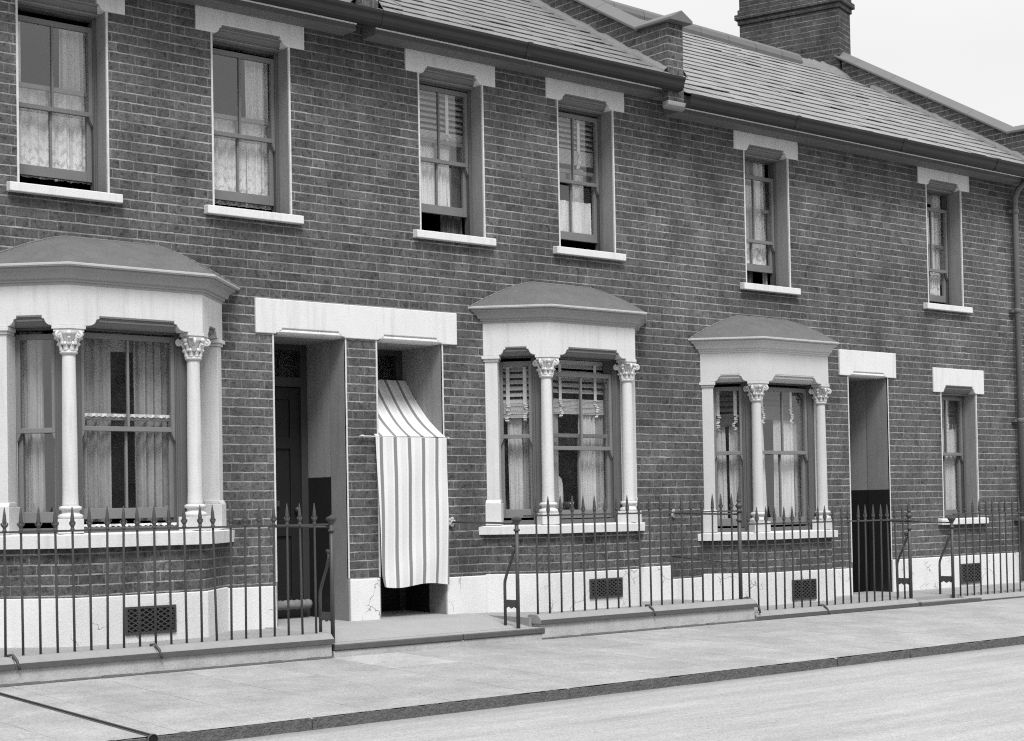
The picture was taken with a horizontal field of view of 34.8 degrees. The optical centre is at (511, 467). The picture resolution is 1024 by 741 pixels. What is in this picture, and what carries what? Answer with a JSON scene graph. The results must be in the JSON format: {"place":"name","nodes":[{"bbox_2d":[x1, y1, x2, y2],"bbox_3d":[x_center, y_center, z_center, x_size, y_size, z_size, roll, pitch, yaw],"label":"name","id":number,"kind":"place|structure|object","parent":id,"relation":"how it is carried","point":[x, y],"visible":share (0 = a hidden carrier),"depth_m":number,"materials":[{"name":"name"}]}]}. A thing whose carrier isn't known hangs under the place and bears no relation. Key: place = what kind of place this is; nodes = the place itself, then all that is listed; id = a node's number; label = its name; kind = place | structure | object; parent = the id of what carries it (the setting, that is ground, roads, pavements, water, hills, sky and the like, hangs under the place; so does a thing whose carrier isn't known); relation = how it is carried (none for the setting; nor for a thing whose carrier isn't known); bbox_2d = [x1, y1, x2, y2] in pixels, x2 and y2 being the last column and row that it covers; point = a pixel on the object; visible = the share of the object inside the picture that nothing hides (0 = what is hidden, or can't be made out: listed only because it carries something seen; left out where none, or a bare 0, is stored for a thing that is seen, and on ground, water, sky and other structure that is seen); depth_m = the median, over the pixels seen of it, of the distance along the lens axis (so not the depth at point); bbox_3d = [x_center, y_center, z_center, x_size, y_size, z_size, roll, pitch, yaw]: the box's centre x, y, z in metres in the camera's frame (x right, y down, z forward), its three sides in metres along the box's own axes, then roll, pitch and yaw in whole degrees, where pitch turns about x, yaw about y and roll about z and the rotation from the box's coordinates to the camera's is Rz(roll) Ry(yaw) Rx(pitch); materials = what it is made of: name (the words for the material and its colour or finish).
{"place":"outdoors","nodes":[
{"label":"outdoors","id":0,"kind":"place"},
{"bbox_2d":[0,628,312,655],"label":"yard path","id":1,"kind":"structure","parent":0,"point":[221,636],"depth_m":12.06,"materials":[{"name":"concrete"}]},
{"bbox_2d":[265,610,528,642],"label":"yard path","id":2,"kind":"structure","parent":0,"point":[399,623],"depth_m":13.68,"materials":[{"name":"grey concrete"}]},
{"bbox_2d":[0,0,383,647],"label":"terraced house","id":3,"kind":"structure","parent":2,"relation":"on","point":[142,234],"depth_m":12.94,"materials":[{"name":"brick"}]},
{"bbox_2d":[18,21,20,81],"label":"curtain","id":4,"kind":"object","parent":3,"relation":"hanging from","point":[19,64],"visible":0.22,"depth_m":12.40,"materials":[{"name":"white fabric"}]},
{"bbox_2d":[19,332,45,511],"bbox_3d":[-3.569,-0.296,12.144,0.197,1.420,0.060,-1,-1,9],"label":"curtain","id":5,"kind":"object","parent":3,"relation":"hanging from","point":[32,392],"visible":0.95,"depth_m":12.14,"materials":[{"name":"white fabric"}]},
{"bbox_2d":[14,327,59,533],"bbox_3d":[-3.493,-0.282,12.040,0.362,1.555,0.100,-1,-1,6],"label":"window","id":6,"kind":"structure","parent":3,"relation":"in","point":[28,517],"depth_m":12.02,"materials":[{"name":"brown paint"}]},
{"bbox_2d":[19,87,89,184],"bbox_3d":[-3.542,-2.538,12.507,0.718,0.680,0.074,0,-2,-40],"label":"lace curtain","id":7,"kind":"object","parent":3,"relation":"hanging from","point":[33,139],"visible":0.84,"depth_m":12.51,"materials":[{"name":"white fabric"}]},
{"bbox_2d":[18,4,97,190],"bbox_3d":[-3.513,-2.798,12.457,0.704,1.425,0.100,0,-2,-40],"label":"window","id":8,"kind":"structure","parent":3,"relation":"in","point":[90,176],"depth_m":12.56,"materials":[{"name":"grey paint"}]},
{"bbox_2d":[59,29,86,169],"bbox_3d":[-3.390,-2.827,12.677,0.248,1.180,0.058,0,-2,-40],"label":"curtain","id":9,"kind":"object","parent":3,"relation":"hanging from","point":[72,60],"visible":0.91,"depth_m":12.67,"materials":[{"name":"white fabric"}]},
{"bbox_2d":[82,332,111,521],"bbox_3d":[-3.167,-0.301,12.221,0.352,1.420,0.085,0,-2,-40],"label":"curtain","id":10,"kind":"object","parent":3,"relation":"hanging from","point":[97,488],"visible":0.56,"depth_m":12.27,"materials":[{"name":"white fabric"}]},
{"bbox_2d":[84,331,162,352],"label":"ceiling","id":11,"kind":"structure","parent":3,"relation":"attached to","point":[117,345],"depth_m":12.49,"materials":[{"name":"grey paint"}]},
{"bbox_2d":[85,413,169,418],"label":"lace trim","id":12,"kind":"structure","parent":3,"relation":"attached to","point":[124,415],"depth_m":12.31,"materials":[{"name":"white fabric"}]},
{"bbox_2d":[78,328,180,532],"bbox_3d":[-2.901,-0.286,12.317,0.836,1.555,0.100,0,-2,-40],"label":"window","id":13,"kind":"structure","parent":3,"relation":"in","point":[172,429],"depth_m":12.33,"materials":[{"name":"grey paint"}]},
{"bbox_2d":[84,523,176,526],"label":"lace trim","id":14,"kind":"structure","parent":3,"relation":"on","point":[116,525],"depth_m":12.26,"materials":[{"name":"white fabric"}]},
{"bbox_2d":[132,335,167,520],"bbox_3d":[-2.762,-0.300,12.579,0.353,1.420,0.109,0,-2,-40],"label":"curtain","id":15,"kind":"object","parent":3,"relation":"hanging from","point":[149,362],"visible":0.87,"depth_m":12.55,"materials":[{"name":"white fabric"}]},
{"bbox_2d":[214,118,271,209],"bbox_3d":[-2.292,-2.521,13.562,0.727,0.710,0.064,0,-2,-40],"label":"lace curtain","id":16,"kind":"object","parent":3,"relation":"hanging from","point":[224,163],"visible":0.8,"depth_m":13.59,"materials":[{"name":"white fabric"}]},
{"bbox_2d":[212,41,279,212],"bbox_3d":[-2.261,-2.795,13.508,0.714,1.425,0.100,0,-2,-40],"label":"window","id":17,"kind":"structure","parent":3,"relation":"in","point":[272,200],"depth_m":13.63,"materials":[{"name":"grey paint"}]},
{"bbox_2d":[244,60,267,194],"bbox_3d":[-2.145,-2.835,13.721,0.236,1.200,0.066,0,-2,-40],"label":"curtain","id":18,"kind":"object","parent":3,"relation":"hanging from","point":[256,88],"visible":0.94,"depth_m":13.71,"materials":[{"name":"white fabric"}]},
{"bbox_2d":[275,387,300,618],"bbox_3d":[-2.068,0.311,14.091,0.581,2.016,0.100,0,-2,-40],"label":"door","id":19,"kind":"structure","parent":3,"relation":"in","point":[287,446],"depth_m":14.22,"materials":[{"name":"paint"}]},
{"bbox_2d":[278,599,312,609],"bbox_3d":[-1.978,1.182,13.970,0.600,0.087,0.087,0,-2,-40],"label":"draught roll","id":20,"kind":"object","parent":2,"relation":"on","point":[296,604],"visible":0.46,"depth_m":14.03,"materials":[{"name":"grey fabric"}]},
{"bbox_2d":[254,0,692,620],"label":"terraced house","id":21,"kind":"structure","parent":2,"relation":"on","point":[446,328],"depth_m":14.97,"materials":[{"name":"brick"}]},
{"bbox_2d":[380,523,397,611],"bbox_3d":[-1.293,0.314,14.778,0.581,2.016,0.045,0,-2,-40],"label":"door","id":22,"kind":"structure","parent":21,"relation":"in","point":[389,596],"depth_m":14.86,"materials":[{"name":"paint"}]},
{"bbox_2d":[359,380,451,587],"bbox_3d":[-1.085,0.125,14.418,0.990,1.851,0.625,0,-2,-40],"label":"door curtain","id":23,"kind":"object","parent":21,"relation":"hanging from","point":[413,493],"depth_m":14.26,"materials":[{"name":"fabric"}]},
{"bbox_2d":[420,145,449,206],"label":"curtain","id":24,"kind":"object","parent":21,"relation":"hanging from","point":[427,183],"visible":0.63,"depth_m":14.87,"materials":[{"name":"white fabric"}]},
{"bbox_2d":[419,90,462,143],"bbox_3d":[-0.723,-3.214,14.889,0.690,0.516,0.077,0,-2,-40],"label":"venetian blind","id":25,"kind":"object","parent":21,"relation":"attached to","point":[447,136],"visible":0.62,"depth_m":14.97,"materials":[{"name":"white plastic"}]},
{"bbox_2d":[419,80,472,235],"bbox_3d":[-0.675,-2.792,14.839,0.714,1.425,0.100,0,-2,-40],"label":"window","id":26,"kind":"structure","parent":21,"relation":"in","point":[466,212],"depth_m":14.99,"materials":[{"name":"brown paint"}]},
{"bbox_2d":[440,151,461,234],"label":"curtain","id":27,"kind":"object","parent":21,"relation":"hanging from","point":[450,224],"visible":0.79,"depth_m":15.07,"materials":[{"name":"grey fabric"}]},
{"bbox_2d":[508,418,523,508],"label":"curtain","id":28,"kind":"object","parent":21,"relation":"hanging from","point":[516,474],"visible":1,"depth_m":15.11,"materials":[{"name":"white fabric"}]},
{"bbox_2d":[503,366,528,422],"bbox_3d":[0.044,-0.687,15.080,0.332,0.547,0.076,-1,-1,6],"label":"venetian blind","id":29,"kind":"object","parent":21,"relation":"attached to","point":[512,409],"visible":0.8,"depth_m":15.08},
{"bbox_2d":[499,355,536,524],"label":"window","id":30,"kind":"structure","parent":21,"relation":"in","point":[508,513],"depth_m":14.99,"materials":[{"name":"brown paint"}]},
{"bbox_2d":[522,411,530,508],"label":"curtain","id":31,"kind":"object","parent":21,"relation":"hanging from","point":[527,472],"visible":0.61,"depth_m":15.10,"materials":[{"name":"white fabric"}]},
{"bbox_2d":[553,414,558,508],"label":"curtain","id":32,"kind":"object","parent":21,"relation":"hanging from","point":[556,474],"visible":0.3,"depth_m":15.22,"materials":[{"name":"white fabric"}]},
{"bbox_2d":[559,476,563,509],"bbox_3d":[0.417,0.246,15.296,0.150,0.345,0.050,0,-2,-40],"label":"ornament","id":33,"kind":"object","parent":21,"relation":"in","point":[560,488],"visible":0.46,"depth_m":15.30,"materials":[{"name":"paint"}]},
{"bbox_2d":[563,502,573,509],"bbox_3d":[0.527,0.367,15.297,0.104,0.088,0.106,0,-2,-40],"label":"flower pot","id":34,"kind":"object","parent":21,"relation":"in","point":[567,505],"visible":0.63,"depth_m":15.26,"materials":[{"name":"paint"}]},
{"bbox_2d":[558,117,592,168],"bbox_3d":[0.534,-3.185,15.943,0.690,0.530,0.078,0,-2,-40],"label":"venetian blind","id":35,"kind":"object","parent":21,"relation":"attached to","point":[583,159],"visible":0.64,"depth_m":16.02,"materials":[{"name":"white plastic"}]},
{"bbox_2d":[560,200,591,234],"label":"curtain","id":36,"kind":"object","parent":21,"relation":"hanging from","point":[582,217],"visible":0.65,"depth_m":16.00,"materials":[{"name":"white fabric"}]},
{"bbox_2d":[572,170,583,231],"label":"curtain","id":37,"kind":"object","parent":21,"relation":"hanging from","point":[578,193],"visible":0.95,"depth_m":16.07,"materials":[{"name":"white fabric"}]},
{"bbox_2d":[553,360,603,417],"bbox_3d":[0.578,-0.735,15.360,0.796,0.537,0.077,0,-2,-40],"label":"venetian blind","id":38,"kind":"object","parent":21,"relation":"attached to","point":[561,406],"visible":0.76,"depth_m":15.40,"materials":[{"name":"white wood"}]},
{"bbox_2d":[558,107,602,250],"bbox_3d":[0.583,-2.789,15.895,0.709,1.425,0.100,0,-2,-40],"label":"window","id":39,"kind":"structure","parent":21,"relation":"in","point":[596,238],"depth_m":16.06,"materials":[{"name":"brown paint"}]},
{"bbox_2d":[551,356,616,523],"bbox_3d":[0.637,-0.264,15.288,0.836,1.585,0.100,0,-2,-40],"label":"window","id":40,"kind":"structure","parent":21,"relation":"in","point":[610,438],"depth_m":15.41,"materials":[{"name":"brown paint"}]},
{"bbox_2d":[578,407,596,508],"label":"curtain","id":41,"kind":"object","parent":21,"relation":"hanging from","point":[588,472],"visible":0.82,"depth_m":15.48,"materials":[{"name":"white fabric"}]},
{"bbox_2d":[595,411,605,508],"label":"curtain","id":42,"kind":"object","parent":21,"relation":"hanging from","point":[600,463],"visible":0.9,"depth_m":15.59,"materials":[{"name":"white fabric"}]},
{"bbox_2d":[0,597,1023,740],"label":"pavement","id":43,"kind":"structure","parent":0,"point":[180,701],"depth_m":11.71,"materials":[{"name":"grey concrete"}]},
{"bbox_2d":[0,692,158,740],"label":"drain channel","id":44,"kind":"object","parent":43,"relation":"on","point":[152,737],"visible":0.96,"depth_m":9.55,"materials":[{"name":"metal"}]},
{"bbox_2d":[0,632,334,686],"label":"wall","id":45,"kind":"structure","parent":43,"relation":"on","point":[51,667],"depth_m":11.60,"materials":[{"name":"stone"}]},
{"bbox_2d":[0,503,328,656],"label":"iron railing","id":46,"kind":"object","parent":45,"relation":"on","point":[89,522],"visible":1,"depth_m":11.67,"materials":[{"name":"black metal"}]},
{"bbox_2d":[332,627,544,657],"bbox_3d":[-0.596,1.496,13.299,2.145,0.266,0.185,0,-2,-40],"label":"door step","id":47,"kind":"object","parent":43,"relation":"on","point":[381,646],"depth_m":13.17,"materials":[{"name":"stone"}]},
{"bbox_2d":[269,515,336,643],"bbox_3d":[-1.669,0.903,12.957,0.088,1.044,0.954,0,-2,-40],"label":"fence post","id":48,"kind":"object","parent":47,"relation":"on","point":[330,615],"visible":0.98,"depth_m":12.62,"materials":[{"name":"metal"}]},
{"bbox_2d":[449,516,521,628],"bbox_3d":[-0.232,0.926,14.165,0.092,1.004,0.957,0,-2,-40],"label":"gate post","id":49,"kind":"object","parent":47,"relation":"on","point":[516,520],"visible":0.98,"depth_m":13.84,"materials":[{"name":"metal"}]},
{"bbox_2d":[528,598,756,638],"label":"wall","id":50,"kind":"structure","parent":43,"relation":"on","point":[563,624],"depth_m":14.68,"materials":[{"name":"paint"}]},
{"bbox_2d":[523,494,737,613],"bbox_3d":[1.139,0.769,14.776,2.690,1.039,0.048,0,-2,-40],"label":"iron railing","id":51,"kind":"object","parent":50,"relation":"on","point":[638,508],"visible":1,"depth_m":14.75,"materials":[{"name":"black metal"}]},
{"bbox_2d":[672,486,742,598],"bbox_3d":[1.907,0.762,15.982,0.091,1.133,0.934,0,-2,-40],"label":"gate post","id":52,"kind":"object","parent":50,"relation":"on","point":[738,505],"visible":0.79,"depth_m":15.64,"materials":[{"name":"metal"}]},
{"bbox_2d":[755,598,919,620],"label":"wall","id":53,"kind":"structure","parent":43,"relation":"on","point":[824,609],"depth_m":16.41,"materials":[{"name":"paint"}]},
{"bbox_2d":[743,596,760,613],"bbox_3d":[2.301,1.323,15.693,0.180,0.166,0.027,-1,-1,10],"label":"iron cramp","id":54,"kind":"object","parent":53,"relation":"on","point":[754,600],"visible":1,"depth_m":15.68,"materials":[{"name":"grey metal"}]},
{"bbox_2d":[741,504,908,610],"bbox_3d":[3.204,0.901,16.497,2.635,1.036,0.057,0,-2,-40],"label":"iron railing","id":55,"kind":"object","parent":53,"relation":"on","point":[792,522],"visible":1,"depth_m":16.46,"materials":[{"name":"black metal"}]},
{"bbox_2d":[896,498,912,598],"bbox_3d":[4.182,0.900,17.420,0.072,1.143,0.219,0,-2,-40],"label":"gate post","id":56,"kind":"object","parent":53,"relation":"on","point":[908,581],"visible":0.94,"depth_m":17.36,"materials":[{"name":"metal"}]},
{"bbox_2d":[918,597,981,606],"bbox_3d":[4.683,1.534,17.707,1.090,0.212,0.220,0,-2,-40],"label":"door step","id":57,"kind":"object","parent":43,"relation":"on","point":[943,601],"depth_m":17.60,"materials":[{"name":"stone"}]},
{"bbox_2d":[885,516,955,597],"bbox_3d":[4.540,1.019,18.175,0.088,0.949,0.939,0,-2,-40],"label":"gate post","id":58,"kind":"object","parent":57,"relation":"on","point":[951,578],"visible":0.94,"depth_m":17.86,"materials":[{"name":"metal"}]},
{"bbox_2d":[957,591,1023,600],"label":"wall","id":59,"kind":"structure","parent":43,"relation":"on","point":[1000,596],"depth_m":18.26,"materials":[{"name":"paint"}]},
{"bbox_2d":[952,498,1023,595],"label":"iron railing","id":60,"kind":"object","parent":59,"relation":"on","point":[999,512],"visible":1,"depth_m":18.28,"materials":[{"name":"black metal"}]},
{"bbox_2d":[473,599,705,626],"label":"yard path","id":61,"kind":"structure","parent":0,"point":[525,619],"depth_m":14.60,"materials":[{"name":"concrete"}]},
{"bbox_2d":[226,644,1023,740],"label":"road","id":62,"kind":"structure","parent":0,"point":[975,695],"depth_m":10.04,"materials":[{"name":"grey asphalt"}]},
{"bbox_2d":[108,636,1023,740],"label":"kerb","id":63,"kind":"structure","parent":62,"relation":"on","point":[282,727],"depth_m":10.78,"materials":[{"name":"stone"}]},
{"bbox_2d":[754,582,1023,610],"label":"yard path","id":64,"kind":"structure","parent":0,"point":[926,594],"depth_m":18.04,"materials":[{"name":"concrete"}]},
{"bbox_2d":[601,0,1023,605],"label":"terraced house","id":65,"kind":"structure","parent":64,"relation":"on","point":[859,336],"depth_m":18.58,"materials":[{"name":"brick"}]},
{"bbox_2d":[716,424,727,518],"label":"curtain","id":66,"kind":"object","parent":65,"relation":"hanging from","point":[721,469],"visible":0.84,"depth_m":16.94,"materials":[{"name":"white fabric"}]},
{"bbox_2d":[716,391,738,430],"bbox_3d":[2.228,-0.602,16.910,0.332,0.449,0.077,-1,-1,6],"label":"venetian blind","id":67,"kind":"object","parent":65,"relation":"attached to","point":[726,420],"visible":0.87,"depth_m":16.91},
{"bbox_2d":[713,382,746,531],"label":"window","id":68,"kind":"structure","parent":65,"relation":"in","point":[725,521],"depth_m":16.81,"materials":[{"name":"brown paint"}]},
{"bbox_2d":[729,425,740,517],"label":"curtain","id":69,"kind":"object","parent":65,"relation":"hanging from","point":[734,460],"visible":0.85,"depth_m":16.93,"materials":[{"name":"white fabric"}]},
{"bbox_2d":[745,185,751,229],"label":"curtain","id":70,"kind":"object","parent":65,"relation":"hanging from","point":[748,201],"visible":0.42,"depth_m":17.65,"materials":[{"name":"white fabric"}]},
{"bbox_2d":[745,161,753,180],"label":"curtain","id":71,"kind":"object","parent":65,"relation":"hanging from","point":[748,168],"visible":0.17,"depth_m":17.68,"materials":[{"name":"grey fabric"}]},
{"bbox_2d":[747,271,752,282],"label":"curtain","id":72,"kind":"object","parent":65,"relation":"hanging from","point":[749,277],"visible":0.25,"depth_m":17.63,"materials":[{"name":"grey fabric"}]},
{"bbox_2d":[746,230,765,264],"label":"lace curtain","id":73,"kind":"object","parent":65,"relation":"hanging from","point":[759,255],"visible":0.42,"depth_m":17.71,"materials":[{"name":"white fabric"}]},
{"bbox_2d":[753,163,764,248],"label":"curtain","id":74,"kind":"object","parent":65,"relation":"hanging from","point":[758,197],"visible":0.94,"depth_m":17.76,"materials":[{"name":"white fabric"}]},
{"bbox_2d":[744,157,777,285],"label":"window","id":75,"kind":"structure","parent":65,"relation":"in","point":[772,268],"depth_m":17.73,"materials":[{"name":"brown paint"}]},
{"bbox_2d":[761,419,766,511],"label":"curtain","id":76,"kind":"object","parent":65,"relation":"hanging from","point":[764,488],"visible":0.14,"depth_m":17.08,"materials":[{"name":"white fabric"}]},
{"bbox_2d":[762,164,767,284],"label":"curtain","id":77,"kind":"object","parent":65,"relation":"hanging from","point":[764,279],"visible":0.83,"depth_m":17.82,"materials":[{"name":"grey fabric"}]},
{"bbox_2d":[773,414,783,516],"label":"curtain","id":78,"kind":"object","parent":65,"relation":"hanging from","point":[776,436],"visible":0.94,"depth_m":17.23,"materials":[{"name":"white fabric"}]},
{"bbox_2d":[761,386,798,423],"bbox_3d":[2.761,-0.651,17.191,0.796,0.397,0.076,0,-2,-40],"label":"venetian blind","id":79,"kind":"object","parent":65,"relation":"attached to","point":[791,413],"visible":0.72,"depth_m":17.24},
{"bbox_2d":[763,383,811,530],"bbox_3d":[2.822,-0.122,17.117,0.836,1.580,0.100,0,-2,-40],"label":"window","id":80,"kind":"structure","parent":65,"relation":"in","point":[805,455],"depth_m":17.32,"materials":[{"name":"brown paint"}]},
{"bbox_2d":[783,420,794,516],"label":"curtain","id":81,"kind":"object","parent":65,"relation":"hanging from","point":[788,472],"visible":0.94,"depth_m":17.34,"materials":[{"name":"white fabric"}]},
{"bbox_2d":[793,419,800,516],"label":"curtain","id":82,"kind":"object","parent":65,"relation":"hanging from","point":[797,466],"visible":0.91,"depth_m":17.44,"materials":[{"name":"white fabric"}]},
{"bbox_2d":[927,194,931,203],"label":"curtain","id":83,"kind":"object","parent":65,"relation":"hanging from","point":[929,199],"visible":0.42,"depth_m":19.74,"materials":[{"name":"grey fabric"}]},
{"bbox_2d":[927,217,938,275],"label":"curtain","id":84,"kind":"object","parent":65,"relation":"hanging from","point":[933,250],"visible":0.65,"depth_m":19.75,"materials":[{"name":"white fabric"}]},
{"bbox_2d":[930,272,939,295],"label":"lace curtain","id":85,"kind":"object","parent":65,"relation":"hanging from","point":[934,288],"visible":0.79,"depth_m":19.74,"materials":[{"name":"white fabric"}]},
{"bbox_2d":[930,195,941,284],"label":"curtain","id":86,"kind":"object","parent":65,"relation":"hanging from","point":[935,204],"visible":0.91,"depth_m":19.84,"materials":[{"name":"white fabric"}]},
{"bbox_2d":[927,190,950,304],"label":"window","id":87,"kind":"structure","parent":65,"relation":"in","point":[945,271],"depth_m":19.77,"materials":[{"name":"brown paint"}]},
{"bbox_2d":[942,424,943,451],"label":"curtain","id":88,"kind":"object","parent":65,"relation":"hanging from","point":[943,437],"visible":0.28,"depth_m":19.78,"materials":[{"name":"white fabric"}]},
{"bbox_2d":[942,400,955,431],"bbox_3d":[5.167,-0.644,19.749,0.630,0.434,0.076,0,-2,-40],"label":"venetian blind","id":89,"kind":"object","parent":65,"relation":"attached to","point":[951,421],"visible":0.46,"depth_m":19.88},
{"bbox_2d":[945,424,957,509],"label":"curtain","id":90,"kind":"object","parent":65,"relation":"hanging from","point":[951,480],"visible":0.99,"depth_m":19.88,"materials":[{"name":"white fabric"}]},
{"bbox_2d":[941,395,966,517],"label":"window","id":91,"kind":"structure","parent":65,"relation":"in","point":[960,456],"depth_m":19.86,"materials":[{"name":"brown paint"}]}
]}

